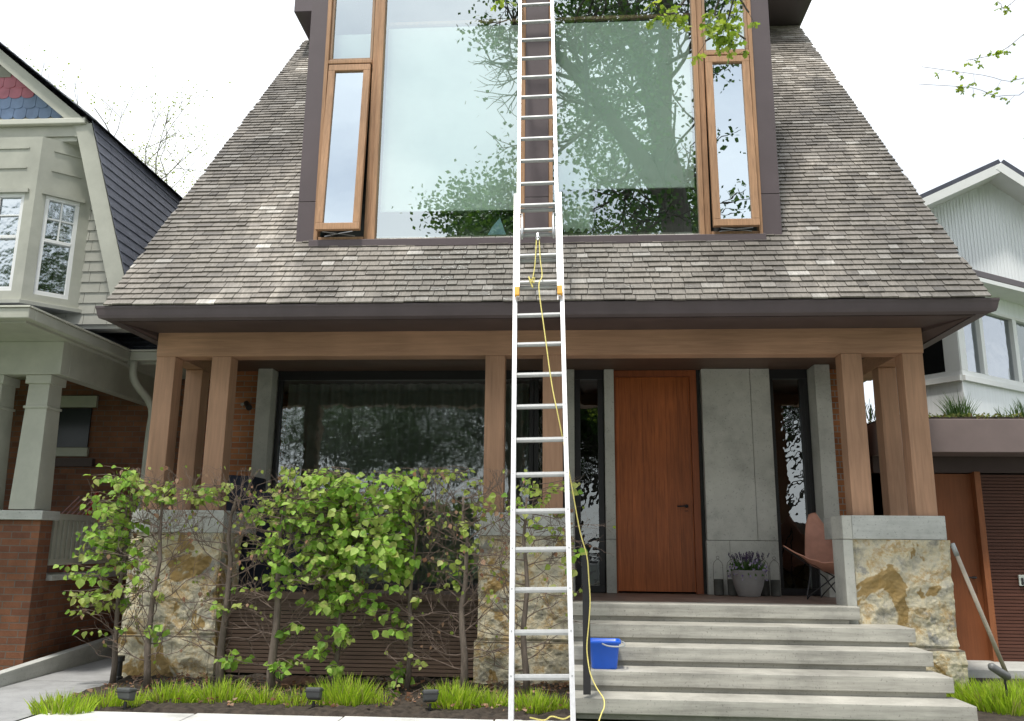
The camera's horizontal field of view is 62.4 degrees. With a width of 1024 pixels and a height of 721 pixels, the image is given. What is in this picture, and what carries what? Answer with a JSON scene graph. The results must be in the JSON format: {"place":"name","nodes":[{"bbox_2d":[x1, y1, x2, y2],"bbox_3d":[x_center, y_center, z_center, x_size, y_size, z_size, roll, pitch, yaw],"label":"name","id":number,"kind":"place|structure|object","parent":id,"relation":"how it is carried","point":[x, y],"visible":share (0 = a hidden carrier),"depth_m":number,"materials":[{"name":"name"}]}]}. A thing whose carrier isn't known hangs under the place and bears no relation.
{"place":"outdoors","nodes":[
{"label":"outdoors","id":0,"kind":"place"},
{"bbox_2d":[0,657,111,720],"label":"driveway","id":1,"kind":"structure","parent":0,"point":[14,706],"depth_m":8.14,"materials":[{"name":"grey concrete"}]},
{"bbox_2d":[0,633,119,686],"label":"driveway edging","id":2,"kind":"object","parent":1,"relation":"on","point":[79,655],"visible":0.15,"depth_m":9.07,"materials":[{"name":"concrete"}]},
{"bbox_2d":[0,42,209,670],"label":"neighbour house","id":3,"kind":"structure","parent":1,"relation":"on","point":[89,204],"depth_m":10.36,"materials":[{"name":"green paint"}]},
{"bbox_2d":[0,193,24,290],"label":"bay window","id":4,"kind":"structure","parent":3,"relation":"in","point":[11,204],"depth_m":10.21,"materials":[{"name":"white paint"}]},
{"bbox_2d":[33,195,79,299],"bbox_3d":[-5.648,-1.358,10.436,0.380,1.260,0.295,10,-15,-37],"label":"bay window","id":5,"kind":"structure","parent":3,"relation":"in","point":[49,240],"depth_m":10.44,"materials":[{"name":"white paint"}]},
{"bbox_2d":[56,396,98,456],"bbox_3d":[-6.163,0.907,11.693,0.800,0.840,0.048,0,-12,4],"label":"porch window","id":6,"kind":"structure","parent":3,"relation":"in","point":[75,416],"depth_m":11.68,"materials":[{"name":"black glass"}]},
{"bbox_2d":[61,492,98,571],"bbox_3d":[-5.528,2.145,10.509,0.558,1.039,0.384,0,-12,4],"label":"red deck chair","id":7,"kind":"object","parent":3,"relation":"on","point":[90,508],"visible":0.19,"depth_m":10.66,"materials":[{"name":"plastic"}]},
{"bbox_2d":[226,475,314,591],"bbox_3d":[-2.964,2.042,10.044,1.198,1.334,0.549,0,-12,4],"label":"covered grill","id":8,"kind":"object","parent":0,"point":[259,567],"visible":0.28,"depth_m":9.79,"materials":[{"name":"black fabric"}]},
{"bbox_2d":[16,680,660,720],"bbox_3d":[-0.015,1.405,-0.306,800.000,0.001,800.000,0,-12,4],"label":"ground","id":9,"kind":"structure","parent":0,"point":[577,719],"depth_m":7.13,"materials":[{"name":"grey concrete"}]},
{"bbox_2d":[6,44,218,196],"bbox_3d":[-19.880,-1.388,37.764,16.372,21.221,15.794,-5,-13,23],"label":"bare tree","id":10,"kind":"object","parent":9,"relation":"on","point":[158,166],"visible":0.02,"depth_m":35.95,"materials":[{"name":"brown plant"}]},
{"bbox_2d":[47,63,230,187],"bbox_3d":[-13.703,-0.731,36.120,12.180,19.360,15.777,-4,-13,21],"label":"bare tree","id":11,"kind":"object","parent":9,"relation":"on","point":[172,135],"visible":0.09,"depth_m":33.10,"materials":[{"name":"brown plant"}]},
{"bbox_2d":[110,131,202,197],"bbox_3d":[-17.095,-0.677,37.394,13.088,19.724,13.454,0,-12,4],"label":"bare tree","id":12,"kind":"object","parent":9,"relation":"on","point":[172,160],"visible":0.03,"depth_m":37.42,"materials":[{"name":"brown plant"}]},
{"bbox_2d":[20,711,547,720],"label":"front walk","id":13,"kind":"structure","parent":9,"relation":"on","point":[112,716],"depth_m":6.62,"materials":[{"name":"grey concrete"}]},
{"bbox_2d":[508,0,575,720],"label":"extension ladder","id":14,"kind":"object","parent":13,"relation":"on","point":[556,209],"visible":1,"depth_m":7.15,"materials":[{"name":"metal"}]},
{"bbox_2d":[528,239,604,720],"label":"rope","id":15,"kind":"object","parent":14,"relation":"hanging from","point":[532,281],"visible":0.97,"depth_m":6.97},
{"bbox_2d":[68,673,569,720],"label":"garden bed","id":16,"kind":"object","parent":9,"relation":"on","point":[403,708],"visible":0.43,"depth_m":6.99,"materials":[{"name":"soil"}]},
{"bbox_2d":[23,686,99,714],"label":"grass clump","id":17,"kind":"object","parent":16,"relation":"on","point":[58,705],"visible":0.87,"depth_m":6.74,"materials":[{"name":"green plant"}]},
{"bbox_2d":[84,686,125,709],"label":"grass clump","id":18,"kind":"object","parent":16,"relation":"on","point":[115,701],"visible":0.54,"depth_m":6.99,"materials":[{"name":"green plant"}]},
{"bbox_2d":[116,655,124,681],"bbox_3d":[-3.901,3.062,8.373,0.100,0.260,0.100,0,-12,4],"label":"bollard light","id":19,"kind":"object","parent":16,"relation":"on","point":[121,660],"visible":0.51,"depth_m":8.35,"materials":[{"name":"black metal"}]},
{"bbox_2d":[115,687,138,709],"bbox_3d":[-3.161,2.777,6.920,0.132,0.193,0.118,-3,-13,15],"label":"garden spotlight","id":20,"kind":"object","parent":16,"relation":"on","point":[126,693],"visible":0.95,"depth_m":6.89,"materials":[{"name":"grey metal"}]},
{"bbox_2d":[53,463,204,682],"bbox_3d":[-3.744,2.061,8.164,1.329,2.138,0.822,0,-12,4],"label":"hedge shrub","id":21,"kind":"object","parent":16,"relation":"on","point":[103,511],"visible":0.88,"depth_m":8.15,"materials":[{"name":"green plant"}]},
{"bbox_2d":[124,686,154,706],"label":"grass clump","id":22,"kind":"object","parent":16,"relation":"on","point":[136,702],"visible":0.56,"depth_m":7.03,"materials":[{"name":"green plant"}]},
{"bbox_2d":[93,465,226,688],"bbox_3d":[-3.325,2.071,8.059,1.389,2.085,0.848,0,-12,4],"label":"hedge shrub","id":23,"kind":"object","parent":16,"relation":"on","point":[158,501],"visible":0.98,"depth_m":8.05,"materials":[{"name":"green plant"}]},
{"bbox_2d":[138,678,201,703],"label":"grass clump","id":24,"kind":"object","parent":16,"relation":"on","point":[167,694],"visible":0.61,"depth_m":7.18,"materials":[{"name":"green plant"}]},
{"bbox_2d":[179,674,261,703],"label":"grass clump","id":25,"kind":"object","parent":16,"relation":"on","point":[224,692],"visible":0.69,"depth_m":7.21,"materials":[{"name":"green plant"}]},
{"bbox_2d":[156,465,303,687],"bbox_3d":[-2.804,2.074,8.048,1.496,2.085,0.916,0,-12,4],"label":"hedge shrub","id":26,"kind":"object","parent":16,"relation":"on","point":[221,660],"visible":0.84,"depth_m":8.05,"materials":[{"name":"green plant"}]},
{"bbox_2d":[243,681,283,704],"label":"grass clump","id":27,"kind":"object","parent":16,"relation":"on","point":[256,699],"visible":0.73,"depth_m":7.15,"materials":[{"name":"green plant"}]},
{"bbox_2d":[197,464,349,692],"bbox_3d":[-2.224,2.036,7.965,1.534,2.138,0.796,0,-12,4],"label":"hedge shrub","id":28,"kind":"object","parent":16,"relation":"on","point":[274,554],"visible":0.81,"depth_m":7.92,"materials":[{"name":"green plant"}]},
{"bbox_2d":[275,686,313,707],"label":"grass clump","id":29,"kind":"object","parent":16,"relation":"on","point":[304,699],"visible":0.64,"depth_m":7.09,"materials":[{"name":"green plant"}]},
{"bbox_2d":[280,675,316,685],"bbox_3d":[-2.039,3.127,8.130,0.384,0.185,0.236,0,-12,4],"label":"rock","id":30,"kind":"object","parent":16,"relation":"on","point":[296,678],"visible":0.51,"depth_m":8.07,"materials":[{"name":"brown stone"}]},
{"bbox_2d":[304,687,323,707],"bbox_3d":[-1.636,2.795,6.974,0.132,0.193,0.118,0,-12,4],"label":"garden spotlight","id":31,"kind":"object","parent":16,"relation":"on","point":[313,693],"visible":0.94,"depth_m":6.94,"materials":[{"name":"black metal"}]},
{"bbox_2d":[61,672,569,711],"bbox_3d":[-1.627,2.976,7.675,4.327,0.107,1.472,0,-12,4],"label":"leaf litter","id":32,"kind":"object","parent":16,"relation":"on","point":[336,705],"visible":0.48,"depth_m":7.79,"materials":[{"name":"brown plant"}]},
{"bbox_2d":[260,466,415,685],"bbox_3d":[-1.665,2.057,8.014,1.488,2.126,0.845,0,-12,4],"label":"hedge shrub","id":33,"kind":"object","parent":16,"relation":"on","point":[351,499],"visible":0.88,"depth_m":7.92,"materials":[{"name":"green plant"}]},
{"bbox_2d":[131,669,554,702],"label":"fallen twigs","id":34,"kind":"object","parent":16,"relation":"on","point":[182,673],"visible":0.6,"depth_m":7.89,"materials":[{"name":"brown plant"}]},
{"bbox_2d":[303,672,384,706],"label":"grass clump","id":35,"kind":"object","parent":16,"relation":"on","point":[346,694],"visible":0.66,"depth_m":7.13,"materials":[{"name":"green plant"}]},
{"bbox_2d":[367,686,394,705],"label":"grass clump","id":36,"kind":"object","parent":16,"relation":"on","point":[382,698],"visible":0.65,"depth_m":7.11,"materials":[{"name":"green plant"}]},
{"bbox_2d":[346,467,487,697],"bbox_3d":[-0.974,2.047,7.931,1.511,2.122,0.904,0,-12,4],"label":"hedge shrub","id":37,"kind":"object","parent":16,"relation":"on","point":[408,490],"visible":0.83,"depth_m":7.93,"materials":[{"name":"green plant"}]},
{"bbox_2d":[421,689,438,710],"bbox_3d":[-0.672,2.795,6.928,0.132,0.193,0.118,3,-13,-13],"label":"garden spotlight","id":38,"kind":"object","parent":16,"relation":"on","point":[430,695],"visible":0.94,"depth_m":6.90,"materials":[{"name":"grey metal"}]},
{"bbox_2d":[422,677,489,709],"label":"grass clump","id":39,"kind":"object","parent":16,"relation":"on","point":[446,699],"visible":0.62,"depth_m":7.05,"materials":[{"name":"green plant"}]},
{"bbox_2d":[395,466,554,689],"bbox_3d":[-0.323,2.054,7.918,1.532,2.120,0.830,0,-12,4],"label":"hedge shrub","id":40,"kind":"object","parent":16,"relation":"on","point":[465,547],"visible":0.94,"depth_m":7.89,"materials":[{"name":"green plant"}]},
{"bbox_2d":[469,683,514,708],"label":"grass clump","id":41,"kind":"object","parent":16,"relation":"on","point":[489,701],"visible":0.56,"depth_m":7.06,"materials":[{"name":"green plant"}]},
{"bbox_2d":[443,468,617,695],"bbox_3d":[0.162,2.067,7.874,1.678,2.086,0.755,1,-12,-3],"label":"hedge shrub","id":42,"kind":"object","parent":16,"relation":"on","point":[524,647],"visible":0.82,"depth_m":7.89,"materials":[{"name":"green plant"}]},
{"bbox_2d":[504,687,556,714],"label":"grass clump","id":43,"kind":"object","parent":16,"relation":"on","point":[534,703],"visible":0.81,"depth_m":6.98,"materials":[{"name":"green plant"}]},
{"bbox_2d":[538,690,569,711],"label":"grass clump","id":44,"kind":"object","parent":16,"relation":"on","point":[566,705],"visible":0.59,"depth_m":7.01,"materials":[{"name":"green plant"}]},
{"bbox_2d":[95,0,999,685],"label":"house","id":45,"kind":"structure","parent":9,"relation":"on","point":[767,270],"depth_m":9.50,"materials":[{"name":"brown wood"}]},
{"bbox_2d":[240,401,251,410],"bbox_3d":[-3.416,0.584,10.869,0.082,0.146,0.262,9,-15,-35],"label":"security camera","id":46,"kind":"object","parent":45,"relation":"attached to","point":[247,405],"visible":1,"depth_m":10.79,"materials":[{"name":"grey plastic"}]},
{"bbox_2d":[271,370,533,590],"bbox_3d":[-1.391,1.475,10.654,3.320,2.735,0.070,0,-12,4],"label":"porch window","id":47,"kind":"structure","parent":45,"relation":"in","point":[468,375],"depth_m":10.88,"materials":[{"name":"black metal"}]},
{"bbox_2d":[488,218,505,234],"bbox_3d":[-0.169,-1.473,9.434,0.250,0.250,0.020,0,-12,4],"label":"sail ornament","id":48,"kind":"object","parent":45,"relation":"attached to","point":[497,228],"visible":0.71,"depth_m":9.42,"materials":[{"name":"teal glass"}]},
{"bbox_2d":[534,370,564,507],"bbox_3d":[0.470,1.467,10.527,0.390,2.735,0.070,0,-12,4],"label":"porch window","id":49,"kind":"structure","parent":45,"relation":"in","point":[536,383],"depth_m":10.62,"materials":[{"name":"black glass"}]},
{"bbox_2d":[574,370,605,592],"bbox_3d":[0.964,1.464,10.493,0.360,2.735,0.070,0,-12,4],"label":"porch window","id":50,"kind":"structure","parent":45,"relation":"in","point":[579,375],"depth_m":10.48,"materials":[{"name":"black metal"}]},
{"bbox_2d":[615,377,695,591],"bbox_3d":[1.758,1.493,10.420,0.925,2.625,0.114,0,-12,4],"label":"front door","id":51,"kind":"structure","parent":45,"relation":"in","point":[655,519],"depth_m":10.41,"materials":[{"name":"brown wood"}]},
{"bbox_2d":[713,556,723,594],"bbox_3d":[2.430,2.531,9.948,0.118,0.449,0.112,0,-12,4],"label":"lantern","id":52,"kind":"object","parent":45,"relation":"on","point":[718,586],"visible":1,"depth_m":9.88,"materials":[{"name":"black metal"}]},
{"bbox_2d":[727,558,737,595],"bbox_3d":[2.589,2.530,9.937,0.118,0.449,0.112,0,-12,4],"label":"candle holder","id":53,"kind":"object","parent":45,"relation":"on","point":[732,590],"visible":0.75,"depth_m":9.87,"materials":[{"name":"black metal"}]},
{"bbox_2d":[726,551,770,596],"bbox_3d":[2.727,2.457,9.756,0.481,0.518,0.481,0,-12,4],"label":"flower pot","id":54,"kind":"object","parent":45,"relation":"on","point":[748,579],"visible":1,"depth_m":9.63,"materials":[{"name":"grey ceramic"}]},
{"bbox_2d":[761,556,769,595],"bbox_3d":[2.966,2.535,9.941,0.118,0.449,0.112,0,-12,4],"label":"candle holder","id":55,"kind":"object","parent":45,"relation":"on","point":[766,590],"visible":0.68,"depth_m":9.87,"materials":[{"name":"black metal"}]},
{"bbox_2d":[769,557,780,595],"bbox_3d":[3.077,2.524,9.884,0.118,0.449,0.112,0,-12,4],"label":"candle holder","id":56,"kind":"object","parent":45,"relation":"on","point":[775,585],"visible":1,"depth_m":9.82,"materials":[{"name":"black metal"}]},
{"bbox_2d":[769,369,819,595],"bbox_3d":[3.436,1.454,10.325,0.475,2.735,0.070,0,-12,4],"label":"porch window","id":57,"kind":"structure","parent":45,"relation":"in","point":[800,375],"depth_m":10.34,"materials":[{"name":"black metal"}]},
{"bbox_2d":[783,512,835,599],"bbox_3d":[3.481,2.102,9.117,0.851,0.945,0.850,-8,-15,33],"label":"butterfly chair","id":58,"kind":"object","parent":45,"relation":"on","point":[818,551],"visible":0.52,"depth_m":9.41,"materials":[{"name":"beige leather"}]},
{"bbox_2d":[490,0,1023,138],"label":"street maple","id":59,"kind":"object","parent":9,"relation":"on","point":[718,27],"visible":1,"depth_m":4.42,"materials":[{"name":"green plant"}]},
{"bbox_2d":[895,159,1023,416],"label":"white house","id":60,"kind":"structure","parent":9,"relation":"on","point":[978,213],"depth_m":12.88,"materials":[{"name":"paint"}]},
{"bbox_2d":[922,314,1023,382],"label":"window pane","id":61,"kind":"structure","parent":60,"relation":"in","point":[996,329],"depth_m":12.50,"materials":[{"name":"clear glass"}]},
{"bbox_2d":[925,312,1023,392],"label":"window frame","id":62,"kind":"structure","parent":60,"relation":"in","point":[954,348],"depth_m":12.14,"materials":[{"name":"white paint"}]},
{"bbox_2d":[0,0,1023,422],"label":"sky","id":63,"kind":"structure","parent":0,"point":[880,51],"materials":[{"name":"white"}]},
{"bbox_2d":[967,660,1023,678],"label":"garage apron","id":64,"kind":"object","parent":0,"point":[978,669],"depth_m":9.25,"materials":[{"name":"grey concrete"}]},
{"bbox_2d":[867,419,1023,661],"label":"garage","id":65,"kind":"structure","parent":64,"relation":"on","point":[978,466],"depth_m":10.19,"materials":[{"name":"wood"}]},
{"bbox_2d":[867,417,1023,424],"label":"roof soil","id":66,"kind":"structure","parent":65,"relation":"on","point":[967,418],"depth_m":10.11,"materials":[{"name":"brown soil"}]},
{"bbox_2d":[865,398,875,419],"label":"grass clump","id":67,"kind":"object","parent":66,"relation":"on","point":[871,416],"visible":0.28,"depth_m":10.37,"materials":[{"name":"green plant"}]},
{"bbox_2d":[867,412,1022,423],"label":"roof garden","id":68,"kind":"object","parent":66,"relation":"on","point":[977,415],"visible":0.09,"depth_m":10.15,"materials":[{"name":"green plant"}]},
{"bbox_2d":[933,391,981,416],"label":"grass clump","id":69,"kind":"object","parent":66,"relation":"on","point":[957,409],"visible":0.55,"depth_m":10.33,"materials":[{"name":"green plant"}]},
{"bbox_2d":[994,407,1023,416],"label":"grass clump","id":70,"kind":"object","parent":66,"relation":"on","point":[1005,411],"visible":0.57,"depth_m":10.29,"materials":[{"name":"green plant"}]},
{"bbox_2d":[1000,397,1023,416],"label":"grass clump","id":71,"kind":"object","parent":66,"relation":"on","point":[1017,408],"visible":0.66,"depth_m":10.31,"materials":[{"name":"green plant"}]},
{"bbox_2d":[934,474,989,660],"bbox_3d":[5.284,2.470,10.216,0.730,2.190,0.119,0,-12,4],"label":"garage door","id":72,"kind":"structure","parent":65,"relation":"in","point":[954,497],"depth_m":10.23,"materials":[{"name":"brown wood"}]},
{"bbox_2d":[1018,575,1023,585],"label":"number plaque","id":73,"kind":"object","parent":65,"relation":"attached to","point":[1021,579],"visible":1,"depth_m":10.07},
{"bbox_2d":[968,678,1023,720],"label":"side lawn","id":74,"kind":"structure","parent":0,"point":[986,716],"depth_m":7.08,"materials":[{"name":"plant"}]},
{"bbox_2d":[573,601,977,720],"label":"concrete steps","id":75,"kind":"structure","parent":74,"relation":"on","point":[689,661],"depth_m":7.41,"materials":[{"name":"grey concrete"}]},
{"bbox_2d":[590,638,625,668],"bbox_3d":[0.829,2.577,7.416,0.336,0.238,0.293,0,-12,4],"label":"bucket","id":76,"kind":"object","parent":75,"relation":"on","point":[604,652],"visible":0.9,"depth_m":7.35,"materials":[{"name":"blue plastic"}]},
{"bbox_2d":[950,543,1011,684],"bbox_3d":[4.596,2.511,8.242,0.570,1.426,0.048,3,-13,-11],"label":"leaning pole","id":77,"kind":"object","parent":74,"relation":"on","point":[976,602],"visible":0.83,"depth_m":8.24,"materials":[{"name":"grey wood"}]},
{"bbox_2d":[946,675,1022,710],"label":"grass clump","id":78,"kind":"object","parent":74,"relation":"on","point":[958,694],"visible":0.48,"depth_m":7.48,"materials":[{"name":"green plant"}]},
{"bbox_2d":[960,679,1023,715],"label":"grass clump","id":79,"kind":"object","parent":74,"relation":"on","point":[1015,708],"visible":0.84,"depth_m":7.24,"materials":[{"name":"green plant"}]},
{"bbox_2d":[988,663,1010,698],"bbox_3d":[4.210,2.824,7.274,0.211,0.424,0.072,4,-13,-14],"label":"drooping garden lamp","id":80,"kind":"object","parent":74,"relation":"on","point":[999,671],"visible":0.93,"depth_m":7.28,"materials":[{"name":"black metal"}]},
{"bbox_2d":[985,673,1023,692],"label":"grass clump","id":81,"kind":"object","parent":74,"relation":"on","point":[1016,681],"visible":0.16,"depth_m":7.84,"materials":[{"name":"green plant"}]},
{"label":"pavement","id":82,"kind":"structure","parent":0,"visible":0},
{"bbox_2d":[582,555,590,694],"bbox_3d":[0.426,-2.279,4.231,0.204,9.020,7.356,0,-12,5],"label":"handrail","id":83,"kind":"object","parent":82,"relation":"on","point":[586,673],"visible":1,"depth_m":7.00,"materials":[{"name":"black metal"}]}
]}

